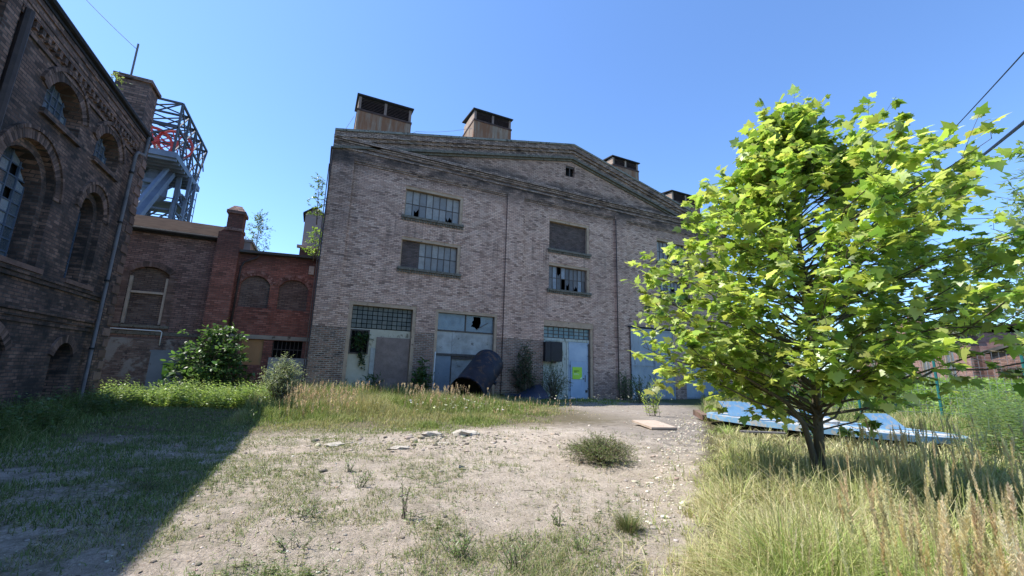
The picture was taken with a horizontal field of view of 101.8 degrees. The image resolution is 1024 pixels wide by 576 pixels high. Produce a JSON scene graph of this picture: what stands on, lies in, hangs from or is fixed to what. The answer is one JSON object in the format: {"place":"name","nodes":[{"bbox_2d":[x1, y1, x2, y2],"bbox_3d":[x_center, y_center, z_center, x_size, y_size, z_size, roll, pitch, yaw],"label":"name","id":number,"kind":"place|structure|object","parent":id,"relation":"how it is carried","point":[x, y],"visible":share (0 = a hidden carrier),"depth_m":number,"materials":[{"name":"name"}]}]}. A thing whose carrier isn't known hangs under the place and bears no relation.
{"place":"outdoors","nodes":[
{"label":"outdoors","id":0,"kind":"place"},
{"bbox_2d":[245,209,272,250],"bbox_3d":[-16.999,-2.933,27.689,2.800,5.110,2.416,-2,-12,20],"label":"birch tree","id":1,"kind":"object","parent":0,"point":[258,227],"visible":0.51,"depth_m":27.91,"materials":[{"name":"green plant"}]},
{"bbox_2d":[0,422,680,575],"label":"sparse grass","id":2,"kind":"structure","parent":0,"point":[548,562],"depth_m":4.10,"materials":[{"name":"green plant"}]},
{"bbox_2d":[0,385,1023,575],"bbox_3d":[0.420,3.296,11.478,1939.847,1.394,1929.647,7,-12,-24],"label":"ground","id":3,"kind":"structure","parent":0,"point":[608,418],"depth_m":5.17,"materials":[{"name":"beige soil"}]},
{"bbox_2d":[0,384,144,438],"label":"shade herbs","id":4,"kind":"object","parent":3,"relation":"on","point":[102,405],"visible":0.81,"depth_m":9.70,"materials":[{"name":"green plant"}]},
{"bbox_2d":[0,0,161,410],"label":"engine house","id":5,"kind":"structure","parent":3,"relation":"on","point":[76,138],"depth_m":11.68,"materials":[{"name":"brick"}]},
{"bbox_2d":[0,322,11,350],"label":"cellar window","id":6,"kind":"structure","parent":5,"relation":"in","point":[5,340],"depth_m":10.13,"materials":[{"name":"brick"}]},
{"bbox_2d":[0,123,64,274],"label":"arched window","id":7,"kind":"structure","parent":5,"relation":"in","point":[21,204],"depth_m":10.72,"materials":[{"name":"brick"}]},
{"bbox_2d":[39,335,76,401],"bbox_3d":[-13.723,2.387,12.436,0.360,1.978,1.559,7,-12,-24],"label":"cellar window","id":8,"kind":"structure","parent":5,"relation":"in","point":[68,339],"depth_m":12.51,"materials":[{"name":"brick"}]},
{"bbox_2d":[38,66,90,147],"bbox_3d":[-12.336,-5.094,11.357,0.460,1.690,2.463,7,-12,-24],"label":"arched window","id":9,"kind":"structure","parent":5,"relation":"in","point":[52,107],"depth_m":11.40,"materials":[{"name":"brick"}]},
{"bbox_2d":[60,181,110,290],"bbox_3d":[-13.601,-1.731,13.055,0.670,3.400,2.130,7,-12,-24],"label":"arched window","id":10,"kind":"structure","parent":5,"relation":"in","point":[74,270],"depth_m":13.42,"materials":[{"name":"brick"}]},
{"bbox_2d":[91,121,125,182],"bbox_3d":[-13.475,-4.646,13.735,0.460,1.669,2.326,7,-12,-24],"label":"arched window","id":11,"kind":"structure","parent":5,"relation":"in","point":[102,127],"depth_m":13.84,"materials":[{"name":"brick"}]},
{"bbox_2d":[86,0,133,46],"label":"roof wire","id":12,"kind":"object","parent":5,"relation":"attached to","point":[109,23],"visible":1,"depth_m":16.56,"materials":[{"name":"white metal"}]},
{"bbox_2d":[110,71,130,89],"bbox_3d":[-13.664,-6.832,14.176,0.995,1.297,0.897,7,-12,-24],"label":"roof sapling","id":13,"kind":"object","parent":5,"relation":"on","point":[117,77],"visible":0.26,"depth_m":14.28,"materials":[{"name":"green plant"}]},
{"bbox_2d":[0,385,262,575],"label":"shaded grass","id":14,"kind":"structure","parent":3,"relation":"on","point":[77,419],"depth_m":7.23,"materials":[{"name":"green plant"}]},
{"bbox_2d":[116,471,170,491],"bbox_3d":[-4.511,2.410,5.175,0.552,0.215,0.328,5,-12,-16],"label":"weed","id":15,"kind":"object","parent":3,"relation":"on","point":[149,483],"visible":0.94,"depth_m":5.15,"materials":[{"name":"green plant"}]},
{"bbox_2d":[136,98,207,221],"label":"winding tower","id":16,"kind":"structure","parent":3,"relation":"on","point":[165,171],"depth_m":48.76,"materials":[{"name":"metal"}]},
{"bbox_2d":[96,206,248,394],"bbox_3d":[-20.413,0.773,22.708,10.180,9.900,10.350,7,-12,-24],"label":"brown annex","id":17,"kind":"object","parent":3,"relation":"on","point":[177,276],"visible":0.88,"depth_m":19.72,"materials":[{"name":"brick"}]},
{"bbox_2d":[110,261,200,337],"bbox_3d":[-18.947,0.231,18.571,9.100,3.440,0.500,7,-12,-24],"label":"bricked window","id":18,"kind":"structure","parent":17,"relation":"in","point":[145,303],"depth_m":19.44,"materials":[{"name":"beige brick"}]},
{"bbox_2d":[144,350,188,394],"bbox_3d":[-15.907,4.001,19.088,1.450,2.230,0.068,7,-12,-24],"label":"metal door","id":19,"kind":"structure","parent":17,"relation":"in","point":[154,371],"depth_m":19.02,"materials":[{"name":"grey metal"}]},
{"bbox_2d":[161,363,173,373],"bbox_3d":[-15.833,3.707,19.137,0.400,0.530,0.016,7,-12,-24],"label":"notice board","id":20,"kind":"object","parent":17,"relation":"attached to","point":[164,371],"visible":0.59,"depth_m":19.11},
{"bbox_2d":[243,239,256,249],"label":"roof shed","id":21,"kind":"structure","parent":17,"relation":"on","point":[248,244],"depth_m":26.25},
{"bbox_2d":[97,373,273,408],"bbox_3d":[-12.195,3.823,15.748,6.032,1.193,4.758,7,-12,-24],"label":"nettle patch","id":22,"kind":"object","parent":3,"relation":"on","point":[209,395],"visible":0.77,"depth_m":14.94,"materials":[{"name":"green plant"}]},
{"bbox_2d":[155,318,257,393],"bbox_3d":[-13.050,3.060,18.267,3.923,3.649,3.340,7,-12,-24],"label":"dark shrub","id":23,"kind":"object","parent":3,"relation":"on","point":[215,365],"visible":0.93,"depth_m":17.87,"materials":[{"name":"green plant"}]},
{"bbox_2d":[242,409,257,424],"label":"weed","id":24,"kind":"object","parent":3,"relation":"on","point":[251,420],"visible":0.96,"depth_m":10.65,"materials":[{"name":"green plant"}]},
{"bbox_2d":[256,396,262,409],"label":"weed","id":25,"kind":"object","parent":3,"relation":"on","point":[258,402],"visible":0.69,"depth_m":12.71,"materials":[{"name":"green plant"}]},
{"bbox_2d":[222,249,318,392],"bbox_3d":[-13.993,2.601,25.021,3.900,7.600,9.300,7,-12,-24],"label":"red annex","id":26,"kind":"object","parent":3,"relation":"on","point":[271,305],"visible":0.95,"depth_m":21.30,"materials":[{"name":"brick"}]},
{"bbox_2d":[272,341,302,357],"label":"window","id":27,"kind":"structure","parent":26,"relation":"in","point":[291,348],"depth_m":21.50,"materials":[{"name":"metal"}]},
{"bbox_2d":[302,226,321,260],"bbox_3d":[-10.567,-2.381,22.377,1.176,1.945,1.240,1,-11,6],"label":"roof sapling","id":28,"kind":"object","parent":26,"relation":"on","point":[315,242],"visible":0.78,"depth_m":22.27,"materials":[{"name":"green plant"}]},
{"bbox_2d":[253,351,306,403],"bbox_3d":[-8.700,3.549,15.767,1.933,2.283,1.931,7,-12,-24],"label":"wormwood bush","id":29,"kind":"object","parent":3,"relation":"on","point":[277,389],"visible":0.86,"depth_m":15.57,"materials":[{"name":"green plant"}]},
{"bbox_2d":[273,529,315,553],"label":"weed","id":30,"kind":"object","parent":3,"relation":"on","point":[291,540],"visible":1,"depth_m":3.70,"materials":[{"name":"green plant"}]},
{"bbox_2d":[286,495,321,521],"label":"weed","id":31,"kind":"object","parent":3,"relation":"on","point":[310,510],"visible":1,"depth_m":4.43,"materials":[{"name":"green plant"}]},
{"bbox_2d":[297,206,323,255],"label":"grey tower","id":32,"kind":"structure","parent":3,"relation":"on","point":[309,221],"depth_m":27.94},
{"bbox_2d":[323,442,344,446],"bbox_3d":[-3.515,3.102,8.242,0.270,0.079,0.399,-7,-14,38],"label":"rubble slab","id":33,"kind":"object","parent":3,"relation":"on","point":[333,443],"depth_m":8.16,"materials":[{"name":"grey concrete"}]},
{"bbox_2d":[343,456,357,471],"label":"weed","id":34,"kind":"object","parent":3,"relation":"on","point":[348,463],"visible":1,"depth_m":6.37,"materials":[{"name":"green plant"}]},
{"bbox_2d":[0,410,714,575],"bbox_3d":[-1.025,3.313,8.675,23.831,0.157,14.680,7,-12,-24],"label":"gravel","id":35,"kind":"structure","parent":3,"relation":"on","point":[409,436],"depth_m":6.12,"materials":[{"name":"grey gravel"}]},
{"bbox_2d":[352,469,375,487],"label":"weed","id":36,"kind":"object","parent":3,"relation":"on","point":[359,479],"visible":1,"depth_m":5.53,"materials":[{"name":"green plant"}]},
{"bbox_2d":[356,373,386,392],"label":"shrub","id":37,"kind":"object","parent":3,"relation":"on","point":[372,382],"visible":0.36,"depth_m":19.51,"materials":[{"name":"green plant"}]},
{"bbox_2d":[390,445,409,449],"bbox_3d":[-2.202,3.144,8.207,0.407,0.068,0.244,7,-12,-24],"label":"rubble slab","id":38,"kind":"object","parent":3,"relation":"on","point":[396,447],"depth_m":8.12,"materials":[{"name":"grey concrete"}]},
{"bbox_2d":[398,482,412,519],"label":"weed","id":39,"kind":"object","parent":3,"relation":"on","point":[404,509],"visible":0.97,"depth_m":4.44,"materials":[{"name":"green plant"}]},
{"bbox_2d":[408,357,437,392],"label":"shrub","id":40,"kind":"object","parent":3,"relation":"on","point":[421,378],"visible":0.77,"depth_m":20.69,"materials":[{"name":"green plant"}]},
{"bbox_2d":[279,379,573,420],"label":"dry seed heads","id":41,"kind":"object","parent":3,"relation":"on","point":[313,395],"visible":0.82,"depth_m":14.61,"materials":[{"name":"beige plant"}]},
{"bbox_2d":[421,431,442,436],"bbox_3d":[-1.931,3.515,10.025,0.553,0.143,0.285,7,-12,-24],"label":"rubble slab","id":42,"kind":"object","parent":3,"relation":"on","point":[427,434],"depth_m":9.92,"materials":[{"name":"grey concrete"}]},
{"bbox_2d":[197,379,672,438],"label":"dry grass","id":43,"kind":"structure","parent":3,"relation":"on","point":[383,404],"depth_m":13.89,"materials":[{"name":"green plant"}]},
{"bbox_2d":[435,530,475,563],"bbox_3d":[-0.527,2.251,3.677,0.420,0.239,0.278,-1,-12,13],"label":"weed","id":44,"kind":"object","parent":3,"relation":"on","point":[464,548],"visible":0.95,"depth_m":3.62,"materials":[{"name":"green plant"}]},
{"bbox_2d":[453,429,478,436],"bbox_3d":[-1.141,3.587,10.313,0.684,0.186,0.420,7,-12,-24],"label":"rubble slab","id":45,"kind":"object","parent":3,"relation":"on","point":[460,432],"depth_m":10.19,"materials":[{"name":"grey concrete"}]},
{"bbox_2d":[450,349,502,398],"bbox_3d":[-1.646,4.453,20.607,1.724,2.912,3.579,-2,-12,17],"label":"storage tank","id":46,"kind":"object","parent":3,"relation":"on","point":[481,371],"visible":0.77,"depth_m":19.83,"materials":[{"name":"blue metal"}]},
{"bbox_2d":[496,538,530,574],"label":"weed","id":47,"kind":"object","parent":3,"relation":"on","point":[511,556],"visible":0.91,"depth_m":3.44,"materials":[{"name":"green plant"}]},
{"bbox_2d":[301,93,732,399],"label":"brick hall","id":48,"kind":"structure","parent":3,"relation":"on","point":[449,257],"depth_m":24.15,"materials":[{"name":"brick"}]},
{"bbox_2d":[306,172,325,224],"bbox_3d":[-9.995,-4.578,21.427,0.998,2.720,1.108,-9,-15,43],"label":"roof sapling","id":49,"kind":"object","parent":48,"relation":"attached to","point":[316,197],"visible":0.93,"depth_m":21.37,"materials":[{"name":"green plant"}]},
{"bbox_2d":[349,331,372,370],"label":"climbing plant","id":50,"kind":"object","parent":48,"relation":"attached to","point":[359,336],"visible":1,"depth_m":20.47,"materials":[{"name":"green plant"}]},
{"bbox_2d":[341,301,416,390],"bbox_3d":[-6.671,3.264,20.938,3.316,4.948,0.345,7,-12,-24],"label":"doorway","id":51,"kind":"structure","parent":48,"relation":"in","point":[389,353],"depth_m":21.01,"materials":[{"name":"beige paint"}]},
{"bbox_2d":[397,236,461,278],"bbox_3d":[-4.485,-1.624,22.823,3.500,1.958,0.530,7,-12,-24],"label":"window","id":52,"kind":"structure","parent":48,"relation":"in","point":[418,255],"depth_m":22.86,"materials":[{"name":"glass"}]},
{"bbox_2d":[401,186,463,229],"bbox_3d":[-4.377,-4.461,23.340,3.500,1.988,0.430,7,-12,-24],"label":"window","id":53,"kind":"structure","parent":48,"relation":"in","point":[434,207],"depth_m":23.42,"materials":[{"name":"grey glass"}]},
{"bbox_2d":[431,309,496,395],"bbox_3d":[-2.599,3.768,22.773,3.586,4.918,0.310,7,-12,-24],"label":"doorway","id":54,"kind":"structure","parent":48,"relation":"in","point":[455,338],"depth_m":22.76,"materials":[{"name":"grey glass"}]},
{"bbox_2d":[543,341,561,362],"bbox_3d":[2.394,3.851,24.896,1.170,1.280,0.465,7,-12,-24],"label":"steel box","id":55,"kind":"object","parent":48,"relation":"attached to","point":[552,350],"visible":0.97,"depth_m":24.68,"materials":[{"name":"grey metal"}]},
{"bbox_2d":[543,326,589,398],"bbox_3d":[3.364,4.687,25.468,3.480,4.520,0.140,7,-12,-24],"label":"doorway","id":56,"kind":"structure","parent":48,"relation":"in","point":[574,354],"depth_m":25.64,"materials":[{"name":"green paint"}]},
{"bbox_2d":[572,367,581,378],"bbox_3d":[4.021,5.244,25.626,0.700,0.730,0.016,7,-12,-24],"label":"sign","id":57,"kind":"object","parent":56,"relation":"attached to","point":[576,372],"visible":1,"depth_m":25.61,"materials":[{"name":"paper"}]},
{"bbox_2d":[547,262,591,297],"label":"window","id":58,"kind":"structure","parent":48,"relation":"in","point":[574,276],"depth_m":26.56,"materials":[{"name":"grey glass"}]},
{"bbox_2d":[548,218,591,258],"bbox_3d":[3.664,-3.167,27.004,3.250,2.258,0.530,7,-12,-24],"label":"window","id":59,"kind":"structure","parent":48,"relation":"in","point":[566,238],"depth_m":27.06,"materials":[{"name":"brick"}]},
{"bbox_2d":[656,238,690,269],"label":"window","id":60,"kind":"structure","parent":48,"relation":"in","point":[661,243],"depth_m":30.64,"materials":[{"name":"grey glass"}]},
{"bbox_2d":[658,277,691,306],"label":"window","id":61,"kind":"structure","parent":48,"relation":"in","point":[675,284],"depth_m":30.29,"materials":[{"name":"grey glass"}]},
{"bbox_2d":[508,338,539,392],"bbox_3d":[0.666,4.564,23.258,1.753,3.532,1.796,-4,-13,28],"label":"shrub","id":62,"kind":"object","parent":3,"relation":"on","point":[524,380],"visible":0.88,"depth_m":23.06,"materials":[{"name":"green plant"}]},
{"bbox_2d":[501,384,548,399],"bbox_3d":[0.672,5.557,22.252,2.348,0.793,1.139,6,-12,-18],"label":"metal sheet","id":63,"kind":"object","parent":3,"relation":"on","point":[538,391],"visible":0.9,"depth_m":22.26,"materials":[{"name":"blue metal"}]},
{"bbox_2d":[401,393,664,426],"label":"yarrow flowers","id":64,"kind":"object","parent":3,"relation":"on","point":[480,405],"visible":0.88,"depth_m":13.81,"materials":[{"name":"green plant"}]},
{"bbox_2d":[371,425,694,515],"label":"twigs","id":65,"kind":"object","parent":3,"relation":"on","point":[533,460],"visible":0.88,"depth_m":7.55,"materials":[{"name":"brown wood"}]},
{"bbox_2d":[533,360,571,400],"bbox_3d":[2.260,5.216,23.531,2.695,2.306,2.340,7,-12,-24],"label":"shrub","id":66,"kind":"object","parent":3,"relation":"on","point":[552,389],"visible":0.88,"depth_m":23.37,"materials":[{"name":"green plant"}]},
{"bbox_2d":[551,506,562,525],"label":"weed","id":67,"kind":"object","parent":3,"relation":"on","point":[556,521],"visible":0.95,"depth_m":4.44,"materials":[{"name":"green plant"}]},
{"bbox_2d":[573,535,590,553],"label":"weed","id":68,"kind":"object","parent":3,"relation":"on","point":[575,541],"visible":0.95,"depth_m":3.79,"materials":[{"name":"green plant"}]},
{"bbox_2d":[558,430,641,467],"bbox_3d":[1.647,2.994,7.821,1.640,0.633,1.580,7,-12,-24],"label":"yard bush","id":69,"kind":"object","parent":3,"relation":"on","point":[598,450],"visible":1,"depth_m":7.64,"materials":[{"name":"green plant"}]},
{"bbox_2d":[616,369,635,400],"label":"tall weed","id":70,"kind":"object","parent":3,"relation":"on","point":[624,386],"visible":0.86,"depth_m":25.23,"materials":[{"name":"green plant"}]},
{"bbox_2d":[607,501,655,536],"bbox_3d":[1.204,2.407,4.329,0.659,0.253,0.581,3,-11,-6],"label":"grass tussock","id":71,"kind":"object","parent":3,"relation":"on","point":[629,525],"depth_m":4.31,"materials":[{"name":"green plant"}]},
{"bbox_2d":[619,375,652,403],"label":"tall weed","id":72,"kind":"object","parent":3,"relation":"on","point":[639,383],"visible":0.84,"depth_m":23.61,"materials":[{"name":"green plant"}]},
{"bbox_2d":[638,378,663,415],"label":"tall weed","id":73,"kind":"object","parent":3,"relation":"on","point":[655,402],"visible":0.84,"depth_m":16.46,"materials":[{"name":"green plant"}]},
{"bbox_2d":[632,420,676,429],"bbox_3d":[4.388,4.231,12.895,0.823,0.110,1.404,3,-11,-8],"label":"board","id":74,"kind":"object","parent":3,"relation":"on","point":[652,424],"visible":1,"depth_m":12.68,"materials":[{"name":"beige wood"}]},
{"bbox_2d":[693,409,709,420],"bbox_3d":[7.118,4.781,15.672,0.240,0.289,1.208,0,-11,8],"label":"concrete block","id":75,"kind":"object","parent":3,"relation":"on","point":[695,413],"depth_m":15.46,"materials":[{"name":"brown concrete"}]},
{"bbox_2d":[740,430,785,433],"bbox_3d":[6.475,3.729,10.755,1.032,0.060,0.160,-1,-12,14],"label":"plank","id":76,"kind":"object","parent":3,"relation":"on","point":[764,432],"visible":0.93,"depth_m":10.73,"materials":[{"name":"grey wood"}]},
{"bbox_2d":[759,318,819,367],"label":"background tree","id":77,"kind":"object","parent":3,"relation":"on","point":[782,333],"visible":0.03,"depth_m":46.98,"materials":[{"name":"green plant"}]},
{"bbox_2d":[763,330,825,382],"bbox_3d":[21.738,5.566,32.478,5.575,5.224,6.258,-1,-12,13],"label":"background tree","id":78,"kind":"object","parent":3,"relation":"on","point":[797,338],"visible":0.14,"depth_m":32.22,"materials":[{"name":"green plant"}]},
{"bbox_2d":[610,405,1023,575],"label":"meadow grass","id":79,"kind":"structure","parent":3,"relation":"on","point":[776,529],"depth_m":4.45,"materials":[{"name":"green plant"}]},
{"bbox_2d":[620,84,1023,480],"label":"plane tree","id":80,"kind":"object","parent":3,"relation":"on","point":[780,161],"visible":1,"depth_m":5.95,"materials":[{"name":"green plant"}]},
{"bbox_2d":[707,401,972,446],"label":"round platform","id":81,"kind":"structure","parent":3,"relation":"on","point":[735,412],"depth_m":12.48,"materials":[{"name":"blue paint"}]},
{"bbox_2d":[700,375,1023,421],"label":"ground cover","id":82,"kind":"object","parent":3,"relation":"on","point":[991,381],"visible":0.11,"depth_m":20.90,"materials":[{"name":"green plant"}]},
{"bbox_2d":[785,344,1023,417],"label":"wire fence","id":83,"kind":"object","parent":3,"relation":"on","point":[937,382],"visible":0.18,"depth_m":16.68,"materials":[{"name":"grey metal"}]},
{"bbox_2d":[792,414,1023,575],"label":"reed grass","id":84,"kind":"structure","parent":3,"relation":"on","point":[945,546],"depth_m":2.33,"materials":[{"name":"plant"}]},
{"bbox_2d":[856,317,1018,382],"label":"brick shed","id":85,"kind":"structure","parent":3,"relation":"on","point":[983,344],"depth_m":27.71,"materials":[{"name":"brick"}]},
{"bbox_2d":[921,361,931,377],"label":"window","id":86,"kind":"structure","parent":85,"relation":"in","point":[924,365],"depth_m":33.37,"materials":[{"name":"concrete"}]},
{"bbox_2d":[944,351,956,377],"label":"window","id":87,"kind":"structure","parent":85,"relation":"in","point":[947,359],"depth_m":30.24,"materials":[{"name":"concrete"}]},
{"bbox_2d":[937,384,1023,468],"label":"goldenrod","id":88,"kind":"object","parent":3,"relation":"on","point":[989,415],"visible":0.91,"depth_m":9.28,"materials":[{"name":"green plant"}]},
{"bbox_2d":[973,283,1023,332],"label":"background tree","id":89,"kind":"object","parent":3,"relation":"on","point":[1017,310],"visible":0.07,"depth_m":32.90,"materials":[{"name":"green plant"}]},
{"bbox_2d":[977,140,1023,313],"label":"willow tree","id":90,"kind":"object","parent":3,"relation":"on","point":[1017,198],"visible":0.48,"depth_m":13.61,"materials":[{"name":"green plant"}]},
{"bbox_2d":[982,343,1022,382],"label":"arched outbuilding","id":91,"kind":"structure","parent":3,"relation":"on","point":[995,357],"depth_m":25.99,"materials":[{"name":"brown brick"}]},
{"bbox_2d":[57,0,1023,375],"label":"sky","id":92,"kind":"structure","parent":0,"point":[266,86],"materials":[{"name":"blue"}]},
{"bbox_2d":[709,430,847,575],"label":"reed grass","id":93,"kind":"structure","parent":0,"point":[802,539],"depth_m":3.08,"materials":[{"name":"plant"}]},
{"bbox_2d":[696,380,1023,456],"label":"grass","id":94,"kind":"structure","parent":0,"point":[908,418],"depth_m":16.09,"materials":[{"name":"green plant"}]},
{"bbox_2d":[921,52,1023,162],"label":"overhead wire","id":95,"kind":"object","parent":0,"point":[991,87],"visible":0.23,"depth_m":7.29,"materials":[{"name":"black metal"}]},
{"bbox_2d":[957,120,1023,174],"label":"overhead cable","id":96,"kind":"object","parent":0,"point":[1012,131],"visible":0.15,"depth_m":6.81,"materials":[{"name":"black rubber"}]}
]}

